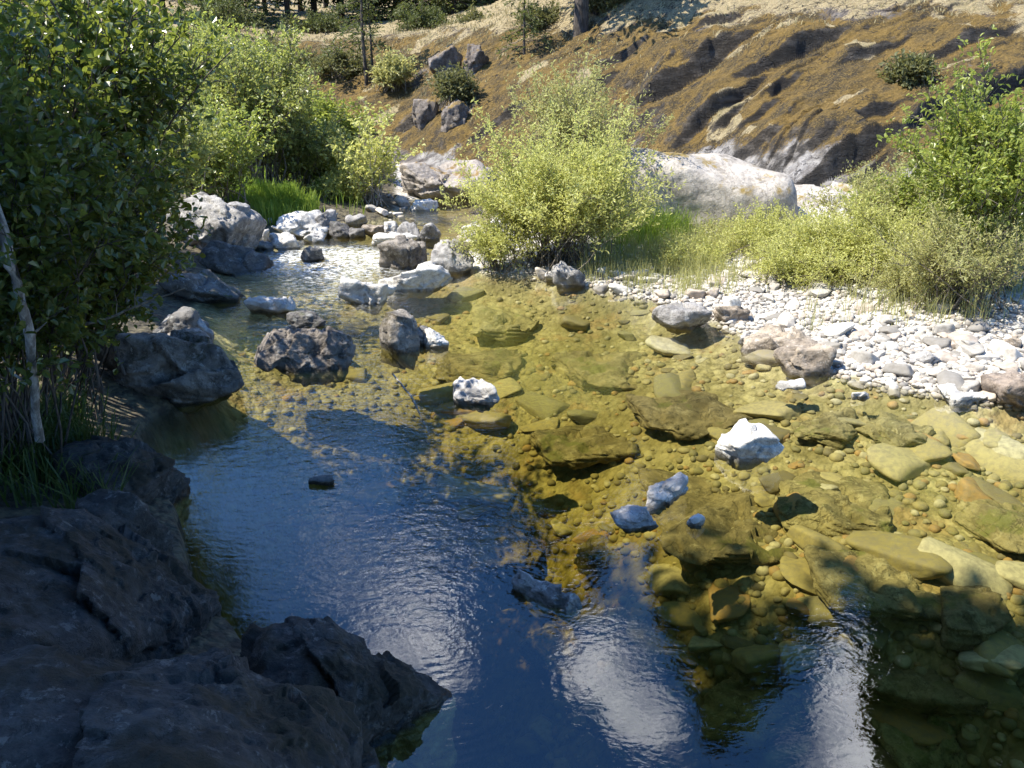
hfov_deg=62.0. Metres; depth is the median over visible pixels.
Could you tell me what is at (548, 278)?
stone
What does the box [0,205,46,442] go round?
dead tree
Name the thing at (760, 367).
sunken stone
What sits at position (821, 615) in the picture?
sunken stone
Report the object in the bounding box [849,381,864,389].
cobble
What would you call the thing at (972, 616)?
sunken boulder
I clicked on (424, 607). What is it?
sunken stone
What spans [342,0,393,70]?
young fir
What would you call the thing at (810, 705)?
sunken stone
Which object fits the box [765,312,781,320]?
cobble
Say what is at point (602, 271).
cobble
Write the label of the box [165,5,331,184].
alder shrub
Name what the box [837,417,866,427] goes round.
sunken stone
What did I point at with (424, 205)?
stone
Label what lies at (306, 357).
boulder
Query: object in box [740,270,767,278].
cobble
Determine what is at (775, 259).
willow shrub
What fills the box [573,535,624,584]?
sunken boulder
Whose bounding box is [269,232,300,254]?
stone
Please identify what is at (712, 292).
cobble
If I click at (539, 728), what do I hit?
sunken stone
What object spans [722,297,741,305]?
cobble
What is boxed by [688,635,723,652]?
sunken stone
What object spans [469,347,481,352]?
sunken stone
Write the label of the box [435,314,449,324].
sunken stone
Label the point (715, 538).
sunken boulder
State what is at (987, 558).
sunken stone
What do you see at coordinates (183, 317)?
boulder
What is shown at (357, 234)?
stone
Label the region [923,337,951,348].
cobble
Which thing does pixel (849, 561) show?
sunken stone
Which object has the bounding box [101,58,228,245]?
alder shrub
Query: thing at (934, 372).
cobble
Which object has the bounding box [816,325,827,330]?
cobble
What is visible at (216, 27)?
alder shrub
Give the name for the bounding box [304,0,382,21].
fir tree
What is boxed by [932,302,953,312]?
cobble
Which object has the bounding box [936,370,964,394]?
cobble
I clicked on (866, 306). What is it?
cobble
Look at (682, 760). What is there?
sunken stone
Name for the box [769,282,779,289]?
cobble
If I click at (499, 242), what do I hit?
willow shrub
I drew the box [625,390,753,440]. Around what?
sunken boulder
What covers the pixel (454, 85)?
hillside shrub
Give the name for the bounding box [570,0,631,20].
hillside shrub
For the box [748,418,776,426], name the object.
sunken stone
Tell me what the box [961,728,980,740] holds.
sunken stone
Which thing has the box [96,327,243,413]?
boulder
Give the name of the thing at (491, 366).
sunken boulder
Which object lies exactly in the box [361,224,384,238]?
stone
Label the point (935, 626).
sunken stone
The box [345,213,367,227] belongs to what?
stone
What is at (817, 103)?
hillside
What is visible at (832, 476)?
sunken stone
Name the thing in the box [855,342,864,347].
cobble
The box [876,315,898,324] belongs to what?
cobble
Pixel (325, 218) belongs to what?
boulder
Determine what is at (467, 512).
sunken stone
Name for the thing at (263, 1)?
fir tree
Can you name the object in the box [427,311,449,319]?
sunken stone
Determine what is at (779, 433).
sunken stone
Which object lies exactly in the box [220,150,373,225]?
grass
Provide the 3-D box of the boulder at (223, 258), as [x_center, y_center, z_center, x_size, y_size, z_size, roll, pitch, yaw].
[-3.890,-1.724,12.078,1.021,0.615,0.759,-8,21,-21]
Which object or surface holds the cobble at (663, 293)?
on the riverbed ground at (200, 446)
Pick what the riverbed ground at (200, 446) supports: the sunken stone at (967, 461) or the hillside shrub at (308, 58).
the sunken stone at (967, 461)
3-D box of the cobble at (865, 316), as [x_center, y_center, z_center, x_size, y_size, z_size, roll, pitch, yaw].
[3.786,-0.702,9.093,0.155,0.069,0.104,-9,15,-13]
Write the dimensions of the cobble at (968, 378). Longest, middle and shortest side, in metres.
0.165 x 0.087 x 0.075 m
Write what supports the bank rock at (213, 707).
on the riverbed ground at (200, 446)
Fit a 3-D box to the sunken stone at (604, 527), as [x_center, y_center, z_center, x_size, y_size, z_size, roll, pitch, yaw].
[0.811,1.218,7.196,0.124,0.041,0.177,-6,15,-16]
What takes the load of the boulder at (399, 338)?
on the riverbed ground at (200, 446)
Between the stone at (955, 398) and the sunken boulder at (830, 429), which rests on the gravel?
the stone at (955, 398)
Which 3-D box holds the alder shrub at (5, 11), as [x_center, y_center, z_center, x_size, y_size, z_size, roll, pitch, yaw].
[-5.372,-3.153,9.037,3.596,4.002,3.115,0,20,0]
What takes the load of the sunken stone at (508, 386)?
on the riverbed ground at (200, 446)
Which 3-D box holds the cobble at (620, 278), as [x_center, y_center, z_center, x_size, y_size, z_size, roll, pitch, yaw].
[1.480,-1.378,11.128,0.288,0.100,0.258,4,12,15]
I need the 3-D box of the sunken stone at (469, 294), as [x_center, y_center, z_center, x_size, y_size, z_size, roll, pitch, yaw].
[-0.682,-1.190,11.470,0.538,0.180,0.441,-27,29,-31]
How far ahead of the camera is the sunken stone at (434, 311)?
11.00 m
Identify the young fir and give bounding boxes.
[321,0,383,85]
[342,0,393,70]
[496,0,552,59]
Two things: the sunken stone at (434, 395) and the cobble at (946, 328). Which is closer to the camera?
the cobble at (946, 328)
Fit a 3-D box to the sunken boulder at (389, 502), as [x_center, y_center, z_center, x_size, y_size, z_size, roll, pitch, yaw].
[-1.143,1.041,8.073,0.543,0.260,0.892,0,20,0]
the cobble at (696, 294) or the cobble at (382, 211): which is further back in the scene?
the cobble at (382, 211)
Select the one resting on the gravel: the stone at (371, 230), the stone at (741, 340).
the stone at (741, 340)
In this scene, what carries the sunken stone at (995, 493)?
on the riverbed ground at (200, 446)
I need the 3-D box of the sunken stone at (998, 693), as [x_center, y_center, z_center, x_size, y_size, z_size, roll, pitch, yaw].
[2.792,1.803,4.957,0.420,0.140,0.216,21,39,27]
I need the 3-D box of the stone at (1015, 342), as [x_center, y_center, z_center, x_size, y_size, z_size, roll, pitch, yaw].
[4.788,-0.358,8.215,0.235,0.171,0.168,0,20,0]
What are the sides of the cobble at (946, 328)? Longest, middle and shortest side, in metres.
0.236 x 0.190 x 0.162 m
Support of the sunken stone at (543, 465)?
on the riverbed pebbles
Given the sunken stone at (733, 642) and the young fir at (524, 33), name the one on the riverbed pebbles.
the sunken stone at (733, 642)
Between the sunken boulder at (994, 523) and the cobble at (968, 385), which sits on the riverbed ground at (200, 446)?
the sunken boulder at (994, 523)
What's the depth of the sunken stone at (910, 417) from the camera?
7.23 m
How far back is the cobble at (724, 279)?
10.80 m
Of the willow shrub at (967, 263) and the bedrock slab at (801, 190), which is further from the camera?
the bedrock slab at (801, 190)
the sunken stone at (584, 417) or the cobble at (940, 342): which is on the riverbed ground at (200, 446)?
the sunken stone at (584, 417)
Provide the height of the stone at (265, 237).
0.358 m
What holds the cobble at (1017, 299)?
on the gravel
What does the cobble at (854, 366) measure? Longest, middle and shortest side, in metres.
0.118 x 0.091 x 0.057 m
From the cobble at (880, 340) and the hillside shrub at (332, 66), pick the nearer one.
the cobble at (880, 340)
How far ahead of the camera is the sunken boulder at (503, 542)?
7.35 m
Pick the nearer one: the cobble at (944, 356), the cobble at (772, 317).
the cobble at (944, 356)
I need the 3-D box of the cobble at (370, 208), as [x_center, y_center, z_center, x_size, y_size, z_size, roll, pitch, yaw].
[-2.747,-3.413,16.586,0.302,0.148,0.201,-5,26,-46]
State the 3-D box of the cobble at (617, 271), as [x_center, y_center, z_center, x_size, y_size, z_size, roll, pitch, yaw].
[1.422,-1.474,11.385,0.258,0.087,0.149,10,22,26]
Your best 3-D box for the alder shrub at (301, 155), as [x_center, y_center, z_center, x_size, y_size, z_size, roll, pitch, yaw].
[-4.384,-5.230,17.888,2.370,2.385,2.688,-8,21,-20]
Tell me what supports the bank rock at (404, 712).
on the riverbed ground at (200, 446)
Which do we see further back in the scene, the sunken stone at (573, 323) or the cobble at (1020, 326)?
the sunken stone at (573, 323)
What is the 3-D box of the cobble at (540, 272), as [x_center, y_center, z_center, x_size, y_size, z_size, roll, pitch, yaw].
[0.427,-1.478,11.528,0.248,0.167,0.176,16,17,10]
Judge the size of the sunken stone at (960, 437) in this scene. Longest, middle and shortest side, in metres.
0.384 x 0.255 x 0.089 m
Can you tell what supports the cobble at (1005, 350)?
on the gravel
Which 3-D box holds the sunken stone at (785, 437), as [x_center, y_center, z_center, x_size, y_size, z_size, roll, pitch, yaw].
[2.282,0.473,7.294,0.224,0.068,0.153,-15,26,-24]
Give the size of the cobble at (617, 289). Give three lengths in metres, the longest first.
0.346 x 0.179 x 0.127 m
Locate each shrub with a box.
[0,0,190,118]
[0,0,204,479]
[0,0,244,386]
[2,118,213,421]
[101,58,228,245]
[140,10,311,121]
[157,12,239,107]
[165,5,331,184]
[172,0,266,34]
[174,88,278,215]
[228,23,295,75]
[257,76,358,193]
[277,2,352,33]
[278,45,327,74]
[292,75,392,161]
[295,145,368,183]
[304,161,382,203]
[308,38,375,79]
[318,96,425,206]
[365,45,422,91]
[386,0,453,30]
[423,60,484,110]
[430,85,685,279]
[442,210,551,276]
[448,0,493,23]
[504,35,674,238]
[511,0,562,33]
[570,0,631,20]
[645,224,730,269]
[679,208,737,248]
[706,193,835,260]
[735,225,860,292]
[758,176,931,286]
[804,144,931,230]
[840,141,974,234]
[847,248,962,305]
[857,194,1013,302]
[870,186,1023,318]
[875,47,946,91]
[876,24,1023,296]
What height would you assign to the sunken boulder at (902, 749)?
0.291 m
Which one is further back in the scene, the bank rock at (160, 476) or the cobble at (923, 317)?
the cobble at (923, 317)
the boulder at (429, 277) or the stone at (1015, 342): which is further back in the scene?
the boulder at (429, 277)
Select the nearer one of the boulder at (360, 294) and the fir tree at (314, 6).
the boulder at (360, 294)
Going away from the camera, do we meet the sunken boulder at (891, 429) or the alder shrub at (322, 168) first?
the sunken boulder at (891, 429)
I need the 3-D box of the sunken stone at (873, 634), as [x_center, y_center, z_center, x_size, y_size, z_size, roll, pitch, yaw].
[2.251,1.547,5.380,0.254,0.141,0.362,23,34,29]
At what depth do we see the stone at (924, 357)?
7.85 m
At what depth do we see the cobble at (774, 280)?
10.55 m
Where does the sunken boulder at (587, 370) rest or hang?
on the riverbed ground at (200, 446)
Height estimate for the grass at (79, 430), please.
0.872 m
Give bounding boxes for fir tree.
[158,0,203,15]
[183,0,291,29]
[240,0,278,10]
[269,0,340,16]
[274,0,306,11]
[282,0,335,20]
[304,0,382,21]
[334,0,407,24]
[378,0,470,20]
[385,0,493,18]
[573,0,588,36]
[592,0,598,14]
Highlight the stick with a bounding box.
[392,373,428,432]
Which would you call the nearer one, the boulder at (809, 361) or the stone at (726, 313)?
the boulder at (809, 361)
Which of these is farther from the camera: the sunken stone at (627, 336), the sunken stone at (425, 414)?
the sunken stone at (627, 336)
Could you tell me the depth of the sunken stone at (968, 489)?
6.28 m
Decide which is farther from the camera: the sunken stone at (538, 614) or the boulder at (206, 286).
the boulder at (206, 286)
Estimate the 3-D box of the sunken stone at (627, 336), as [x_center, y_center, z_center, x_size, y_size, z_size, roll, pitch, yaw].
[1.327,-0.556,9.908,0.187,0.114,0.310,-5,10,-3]
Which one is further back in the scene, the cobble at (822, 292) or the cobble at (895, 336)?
the cobble at (822, 292)
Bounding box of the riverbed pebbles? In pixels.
[229,250,1023,767]
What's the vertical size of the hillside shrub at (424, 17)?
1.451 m
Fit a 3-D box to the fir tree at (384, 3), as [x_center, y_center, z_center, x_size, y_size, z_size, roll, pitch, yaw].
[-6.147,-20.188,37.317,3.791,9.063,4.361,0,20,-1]
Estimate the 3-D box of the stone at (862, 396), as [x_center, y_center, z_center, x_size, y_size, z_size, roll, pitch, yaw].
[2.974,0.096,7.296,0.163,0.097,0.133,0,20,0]
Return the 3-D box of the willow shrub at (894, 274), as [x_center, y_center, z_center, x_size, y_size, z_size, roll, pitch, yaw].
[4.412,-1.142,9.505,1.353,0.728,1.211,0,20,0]
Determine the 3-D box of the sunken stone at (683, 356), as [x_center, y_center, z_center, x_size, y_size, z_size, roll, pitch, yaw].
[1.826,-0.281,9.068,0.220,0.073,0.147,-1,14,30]
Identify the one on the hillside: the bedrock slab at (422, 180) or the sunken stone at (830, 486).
the bedrock slab at (422, 180)
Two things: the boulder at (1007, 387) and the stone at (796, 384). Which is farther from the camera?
the stone at (796, 384)
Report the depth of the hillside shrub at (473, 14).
28.16 m
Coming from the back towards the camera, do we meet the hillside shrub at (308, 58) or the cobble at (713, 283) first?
the hillside shrub at (308, 58)
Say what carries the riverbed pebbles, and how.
on the riverbed ground at (200, 446)
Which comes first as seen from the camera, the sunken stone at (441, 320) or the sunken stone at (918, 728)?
the sunken stone at (918, 728)
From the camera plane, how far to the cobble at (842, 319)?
9.06 m
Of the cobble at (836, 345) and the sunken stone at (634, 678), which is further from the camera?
the cobble at (836, 345)
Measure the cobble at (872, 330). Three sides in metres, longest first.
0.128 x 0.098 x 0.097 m
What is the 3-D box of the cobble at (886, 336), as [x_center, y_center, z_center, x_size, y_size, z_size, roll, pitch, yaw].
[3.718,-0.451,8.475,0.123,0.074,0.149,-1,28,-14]
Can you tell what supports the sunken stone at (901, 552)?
on the riverbed ground at (200, 446)
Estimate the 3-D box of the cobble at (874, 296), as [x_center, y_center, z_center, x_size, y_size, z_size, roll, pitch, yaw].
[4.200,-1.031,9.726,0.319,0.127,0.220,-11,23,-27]
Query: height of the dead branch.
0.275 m
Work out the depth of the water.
12.43 m
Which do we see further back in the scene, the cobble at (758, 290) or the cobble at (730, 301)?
the cobble at (758, 290)
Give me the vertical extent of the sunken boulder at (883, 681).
0.282 m
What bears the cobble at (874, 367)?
on the riverbed ground at (200, 446)
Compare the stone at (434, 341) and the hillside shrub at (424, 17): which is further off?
the hillside shrub at (424, 17)
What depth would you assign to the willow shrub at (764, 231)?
11.92 m
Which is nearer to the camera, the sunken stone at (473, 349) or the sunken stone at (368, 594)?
the sunken stone at (368, 594)
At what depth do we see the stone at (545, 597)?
4.47 m
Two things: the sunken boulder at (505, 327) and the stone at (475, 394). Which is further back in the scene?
the sunken boulder at (505, 327)
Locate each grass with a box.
[0,364,157,508]
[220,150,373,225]
[568,199,1023,330]
[590,200,720,255]
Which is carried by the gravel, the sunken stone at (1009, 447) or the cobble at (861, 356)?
the cobble at (861, 356)
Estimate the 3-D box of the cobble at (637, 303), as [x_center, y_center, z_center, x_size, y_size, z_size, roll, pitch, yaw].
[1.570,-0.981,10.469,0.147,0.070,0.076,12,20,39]
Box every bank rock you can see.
[0,505,221,664]
[0,644,383,767]
[49,435,205,568]
[75,488,173,554]
[239,616,456,767]
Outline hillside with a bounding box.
[4,0,1023,201]
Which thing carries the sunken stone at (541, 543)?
on the riverbed ground at (200, 446)
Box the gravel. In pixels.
[499,238,1023,413]
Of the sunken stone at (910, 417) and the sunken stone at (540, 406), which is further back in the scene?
the sunken stone at (540, 406)
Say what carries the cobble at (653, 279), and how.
on the riverbed ground at (200, 446)
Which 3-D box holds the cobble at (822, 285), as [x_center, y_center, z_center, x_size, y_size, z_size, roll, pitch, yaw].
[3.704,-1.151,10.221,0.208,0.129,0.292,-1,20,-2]
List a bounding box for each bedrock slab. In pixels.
[399,159,500,206]
[794,182,861,207]
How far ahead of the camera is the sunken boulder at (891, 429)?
6.97 m
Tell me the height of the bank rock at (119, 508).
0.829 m
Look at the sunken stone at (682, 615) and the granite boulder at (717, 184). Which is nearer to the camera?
the sunken stone at (682, 615)
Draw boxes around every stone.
[243,296,295,317]
[255,241,274,253]
[259,229,270,241]
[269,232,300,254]
[286,310,325,328]
[300,246,324,266]
[303,231,325,246]
[308,475,333,485]
[328,221,349,242]
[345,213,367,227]
[345,368,367,382]
[345,589,381,600]
[348,227,365,240]
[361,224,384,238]
[372,232,417,249]
[378,608,394,617]
[384,221,397,233]
[397,221,419,240]
[401,588,443,625]
[409,198,438,215]
[413,410,431,419]
[416,325,428,354]
[417,382,452,405]
[419,223,441,247]
[423,328,448,353]
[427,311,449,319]
[428,309,440,313]
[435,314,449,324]
[437,402,474,414]
[437,474,517,510]
[445,417,464,427]
[446,286,484,302]
[446,611,494,660]
[452,376,499,412]
[457,503,497,524]
[461,411,510,430]
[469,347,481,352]
[492,444,500,449]
[493,377,521,398]
[501,605,516,614]
[511,569,582,621]
[517,391,569,419]
[519,417,558,431]
[529,606,554,619]
[529,715,552,750]
[533,539,546,549]
[541,462,549,468]
[544,271,553,284]
[550,518,572,536]
[556,367,568,378]
[560,315,589,331]
[565,608,603,627]
[567,409,598,424]
[571,528,598,543]
[582,689,653,746]
[586,678,601,692]
[598,523,613,531]
[610,505,658,533]
[617,331,636,340]
[618,320,629,324]
[621,620,669,658]
[629,689,645,706]
[630,310,649,315]
[630,673,640,682]
[642,586,653,593]
[645,335,690,356]
[646,472,687,514]
[647,563,689,596]
[653,373,691,397]
[657,601,701,629]
[661,368,673,372]
[665,649,699,665]
[673,354,692,359]
[674,752,701,767]
[676,369,695,387]
[686,513,704,529]
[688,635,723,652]
[692,623,707,635]
[695,357,706,362]
[707,427,729,440]
[708,583,749,623]
[711,754,739,767]
[713,306,750,323]
[720,634,747,649]
[731,644,779,673]
[733,400,801,420]
[738,334,750,346]
[741,349,779,366]
[742,370,756,374]
[747,735,811,767]
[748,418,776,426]
[751,485,775,506]
[752,364,770,370]
[753,539,765,546]
[759,470,795,494]
[761,423,790,443]
[773,492,800,518]
[775,378,805,391]
[778,640,820,675]
[780,554,817,595]
[781,433,789,442]
[786,525,852,549]
[786,597,809,616]
[788,461,803,468]
[792,393,807,399]
[797,596,851,629]
[802,696,822,713]
[816,685,956,745]
[820,472,842,481]
[820,483,838,490]
[821,728,869,767]
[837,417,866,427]
[843,555,857,574]
[845,531,952,579]
[847,616,890,652]
[851,392,869,401]
[863,735,898,767]
[867,443,936,481]
[869,497,902,516]
[904,415,917,419]
[908,438,952,462]
[909,351,939,364]
[910,407,980,447]
[915,430,940,442]
[917,536,1013,599]
[929,620,940,632]
[932,429,949,445]
[937,383,987,410]
[941,461,968,474]
[952,452,980,470]
[952,669,1023,711]
[954,477,991,501]
[954,541,981,552]
[956,434,968,439]
[958,644,1023,673]
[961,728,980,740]
[964,439,1023,482]
[969,552,998,564]
[972,477,1023,505]
[972,630,1023,677]
[974,427,1023,458]
[983,427,1010,447]
[995,560,1023,589]
[1004,337,1021,347]
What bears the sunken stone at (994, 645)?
on the riverbed ground at (200, 446)
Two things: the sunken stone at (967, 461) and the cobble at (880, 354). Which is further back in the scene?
the cobble at (880, 354)
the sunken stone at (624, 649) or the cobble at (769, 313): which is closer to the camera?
the sunken stone at (624, 649)
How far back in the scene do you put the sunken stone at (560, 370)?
9.19 m
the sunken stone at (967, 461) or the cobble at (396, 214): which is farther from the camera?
the cobble at (396, 214)
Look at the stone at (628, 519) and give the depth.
5.15 m
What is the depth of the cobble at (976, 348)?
8.00 m
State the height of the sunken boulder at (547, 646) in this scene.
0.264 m
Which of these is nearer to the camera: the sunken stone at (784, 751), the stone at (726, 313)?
the sunken stone at (784, 751)
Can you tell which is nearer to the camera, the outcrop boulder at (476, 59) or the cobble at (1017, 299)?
the cobble at (1017, 299)
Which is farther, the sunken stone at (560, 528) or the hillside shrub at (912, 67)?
the hillside shrub at (912, 67)
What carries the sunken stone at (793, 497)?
on the riverbed ground at (200, 446)
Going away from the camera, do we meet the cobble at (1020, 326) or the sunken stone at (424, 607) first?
the sunken stone at (424, 607)
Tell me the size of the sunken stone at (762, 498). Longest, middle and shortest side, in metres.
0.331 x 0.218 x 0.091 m
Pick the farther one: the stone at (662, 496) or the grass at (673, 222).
the grass at (673, 222)
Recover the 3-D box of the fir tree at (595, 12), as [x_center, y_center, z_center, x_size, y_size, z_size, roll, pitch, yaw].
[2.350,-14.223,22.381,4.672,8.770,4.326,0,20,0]
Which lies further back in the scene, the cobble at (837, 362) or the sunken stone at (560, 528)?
the cobble at (837, 362)
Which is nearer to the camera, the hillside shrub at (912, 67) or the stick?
the stick
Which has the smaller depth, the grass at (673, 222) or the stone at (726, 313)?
the stone at (726, 313)
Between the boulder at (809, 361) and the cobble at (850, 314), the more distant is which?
the cobble at (850, 314)
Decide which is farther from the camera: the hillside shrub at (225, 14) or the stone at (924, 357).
the hillside shrub at (225, 14)
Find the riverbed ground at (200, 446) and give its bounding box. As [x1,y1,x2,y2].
[0,154,1023,767]
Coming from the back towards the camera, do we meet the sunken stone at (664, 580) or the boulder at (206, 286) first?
the boulder at (206, 286)
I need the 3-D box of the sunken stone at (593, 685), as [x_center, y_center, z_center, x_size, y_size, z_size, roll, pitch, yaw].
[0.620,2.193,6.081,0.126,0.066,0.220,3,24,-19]
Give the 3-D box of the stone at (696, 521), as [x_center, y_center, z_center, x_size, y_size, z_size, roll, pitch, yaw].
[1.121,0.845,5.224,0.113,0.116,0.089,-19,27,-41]
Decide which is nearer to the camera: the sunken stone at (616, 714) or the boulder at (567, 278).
the sunken stone at (616, 714)
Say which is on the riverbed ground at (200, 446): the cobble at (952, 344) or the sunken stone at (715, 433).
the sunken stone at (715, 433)
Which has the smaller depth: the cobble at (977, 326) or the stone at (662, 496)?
the stone at (662, 496)
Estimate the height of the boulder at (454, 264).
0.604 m
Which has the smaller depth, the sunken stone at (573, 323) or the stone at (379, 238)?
the sunken stone at (573, 323)
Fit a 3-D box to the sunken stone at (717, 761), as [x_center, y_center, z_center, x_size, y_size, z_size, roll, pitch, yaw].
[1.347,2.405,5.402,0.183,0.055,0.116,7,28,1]
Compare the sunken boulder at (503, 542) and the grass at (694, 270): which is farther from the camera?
the grass at (694, 270)
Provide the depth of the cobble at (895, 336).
8.45 m
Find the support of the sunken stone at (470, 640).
on the riverbed ground at (200, 446)
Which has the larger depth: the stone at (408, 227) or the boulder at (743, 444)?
the stone at (408, 227)
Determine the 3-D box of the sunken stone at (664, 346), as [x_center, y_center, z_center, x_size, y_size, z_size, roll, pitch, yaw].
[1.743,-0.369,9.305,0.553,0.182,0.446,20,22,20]
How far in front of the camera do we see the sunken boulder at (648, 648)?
5.78 m
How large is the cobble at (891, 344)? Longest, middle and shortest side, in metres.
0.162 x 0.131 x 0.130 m
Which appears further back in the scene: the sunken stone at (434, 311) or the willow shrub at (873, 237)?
the sunken stone at (434, 311)
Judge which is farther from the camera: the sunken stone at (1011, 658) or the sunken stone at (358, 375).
the sunken stone at (358, 375)
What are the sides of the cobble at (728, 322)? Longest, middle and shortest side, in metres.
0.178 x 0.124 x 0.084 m
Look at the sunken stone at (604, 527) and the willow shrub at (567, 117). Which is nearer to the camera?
the sunken stone at (604, 527)
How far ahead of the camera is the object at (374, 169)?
16.89 m
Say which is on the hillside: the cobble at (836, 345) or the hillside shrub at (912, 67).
the hillside shrub at (912, 67)
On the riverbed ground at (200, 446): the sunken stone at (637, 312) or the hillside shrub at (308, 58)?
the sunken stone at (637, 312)
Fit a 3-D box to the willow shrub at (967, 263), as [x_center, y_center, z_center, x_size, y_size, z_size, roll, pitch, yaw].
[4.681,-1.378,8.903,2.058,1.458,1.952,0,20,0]
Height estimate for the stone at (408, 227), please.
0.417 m
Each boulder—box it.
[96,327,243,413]
[152,306,208,333]
[157,269,246,309]
[166,192,266,250]
[197,317,213,341]
[199,240,273,280]
[254,325,355,386]
[271,210,328,243]
[314,209,336,241]
[338,277,395,314]
[372,483,419,520]
[377,234,426,277]
[378,260,452,301]
[379,309,419,369]
[393,545,474,591]
[412,99,438,130]
[428,44,462,76]
[431,238,474,278]
[435,348,521,383]
[440,100,467,132]
[463,43,488,77]
[466,515,544,573]
[470,304,539,345]
[518,621,578,675]
[529,424,640,469]
[551,260,585,293]
[551,350,646,391]
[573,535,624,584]
[592,148,799,233]
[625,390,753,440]
[625,594,686,683]
[638,468,797,565]
[651,301,711,334]
[699,672,811,755]
[715,418,783,470]
[740,324,812,355]
[773,338,836,385]
[776,471,894,537]
[792,407,857,451]
[803,544,941,622]
[813,653,987,716]
[855,410,934,446]
[867,712,967,767]
[936,585,1011,650]
[952,499,1023,553]
[981,370,1023,408]
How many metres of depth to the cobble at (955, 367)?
7.76 m
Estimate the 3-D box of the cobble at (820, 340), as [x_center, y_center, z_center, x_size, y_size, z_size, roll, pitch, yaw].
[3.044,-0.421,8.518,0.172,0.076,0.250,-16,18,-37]
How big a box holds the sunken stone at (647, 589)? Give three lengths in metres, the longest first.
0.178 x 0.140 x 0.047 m
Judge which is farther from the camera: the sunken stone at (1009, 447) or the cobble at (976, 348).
the cobble at (976, 348)
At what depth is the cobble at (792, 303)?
9.70 m
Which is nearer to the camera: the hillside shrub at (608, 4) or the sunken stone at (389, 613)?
the sunken stone at (389, 613)
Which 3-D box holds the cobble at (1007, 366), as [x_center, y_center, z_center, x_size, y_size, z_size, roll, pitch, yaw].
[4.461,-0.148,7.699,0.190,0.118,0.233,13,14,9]
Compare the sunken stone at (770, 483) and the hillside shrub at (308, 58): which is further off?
the hillside shrub at (308, 58)
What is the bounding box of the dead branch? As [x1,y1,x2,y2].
[85,283,184,325]
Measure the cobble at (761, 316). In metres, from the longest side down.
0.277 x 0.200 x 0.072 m
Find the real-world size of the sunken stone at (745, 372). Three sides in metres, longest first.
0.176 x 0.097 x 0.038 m
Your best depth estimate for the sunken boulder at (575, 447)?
7.81 m
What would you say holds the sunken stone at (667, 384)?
on the riverbed ground at (200, 446)
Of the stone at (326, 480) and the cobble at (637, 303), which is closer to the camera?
the stone at (326, 480)
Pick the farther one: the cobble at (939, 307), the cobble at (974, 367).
the cobble at (939, 307)
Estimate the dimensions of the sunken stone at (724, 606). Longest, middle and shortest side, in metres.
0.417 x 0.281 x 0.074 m
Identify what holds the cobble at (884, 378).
on the gravel
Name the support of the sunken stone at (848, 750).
on the riverbed ground at (200, 446)
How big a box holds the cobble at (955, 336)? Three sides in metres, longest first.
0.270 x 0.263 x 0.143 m
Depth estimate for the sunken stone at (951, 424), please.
6.99 m
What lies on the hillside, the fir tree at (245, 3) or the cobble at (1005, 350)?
the fir tree at (245, 3)
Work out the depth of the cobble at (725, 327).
9.27 m
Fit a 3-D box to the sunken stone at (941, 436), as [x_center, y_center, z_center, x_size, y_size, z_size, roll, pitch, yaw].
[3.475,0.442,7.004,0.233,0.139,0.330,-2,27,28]
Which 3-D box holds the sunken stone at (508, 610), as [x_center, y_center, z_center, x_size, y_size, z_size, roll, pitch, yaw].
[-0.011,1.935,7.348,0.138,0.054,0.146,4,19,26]
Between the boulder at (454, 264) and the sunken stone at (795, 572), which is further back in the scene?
the boulder at (454, 264)
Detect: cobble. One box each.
[365,204,376,211]
[375,207,388,216]
[393,212,402,216]
[394,195,410,207]
[535,267,546,280]
[593,284,609,292]
[597,267,609,273]
[608,283,633,295]
[609,270,627,276]
[614,275,635,280]
[627,269,648,279]
[634,301,643,305]
[638,276,658,282]
[655,289,670,298]
[685,288,705,298]
[706,287,718,297]
[708,276,725,282]
[708,278,719,286]
[721,325,728,331]
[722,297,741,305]
[722,319,736,324]
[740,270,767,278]
[747,286,763,293]
[755,314,767,319]
[762,293,773,301]
[764,311,777,315]
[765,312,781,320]
[768,275,785,284]
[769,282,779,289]
[777,312,794,327]
[784,299,799,309]
[811,280,831,291]
[811,288,831,297]
[811,338,829,343]
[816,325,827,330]
[823,322,854,336]
[824,342,841,348]
[832,360,841,365]
[837,317,851,321]
[837,349,845,355]
[840,311,853,318]
[841,362,852,366]
[848,275,860,282]
[848,329,872,337]
[849,349,879,364]
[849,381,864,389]
[850,364,857,369]
[853,303,874,311]
[853,324,867,330]
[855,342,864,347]
[857,287,891,300]
[860,314,872,319]
[864,328,875,336]
[869,289,891,298]
[869,364,880,371]
[872,349,885,358]
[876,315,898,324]
[876,338,887,342]
[877,377,892,380]
[878,326,901,333]
[878,333,891,340]
[883,363,913,377]
[885,341,898,350]
[887,332,900,340]
[887,382,900,396]
[901,348,915,354]
[914,313,925,320]
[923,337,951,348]
[923,345,941,352]
[927,369,940,376]
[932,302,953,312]
[932,323,955,334]
[934,350,957,362]
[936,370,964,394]
[937,332,947,337]
[947,332,978,341]
[950,341,955,348]
[950,350,960,355]
[952,365,961,369]
[954,341,984,356]
[961,339,979,345]
[961,380,979,391]
[962,376,975,379]
[964,362,984,372]
[967,321,989,332]
[973,352,999,361]
[979,390,996,401]
[987,339,1022,360]
[992,362,1018,371]
[1004,298,1011,303]
[1011,298,1023,303]
[1011,323,1023,329]
[1020,360,1023,370]

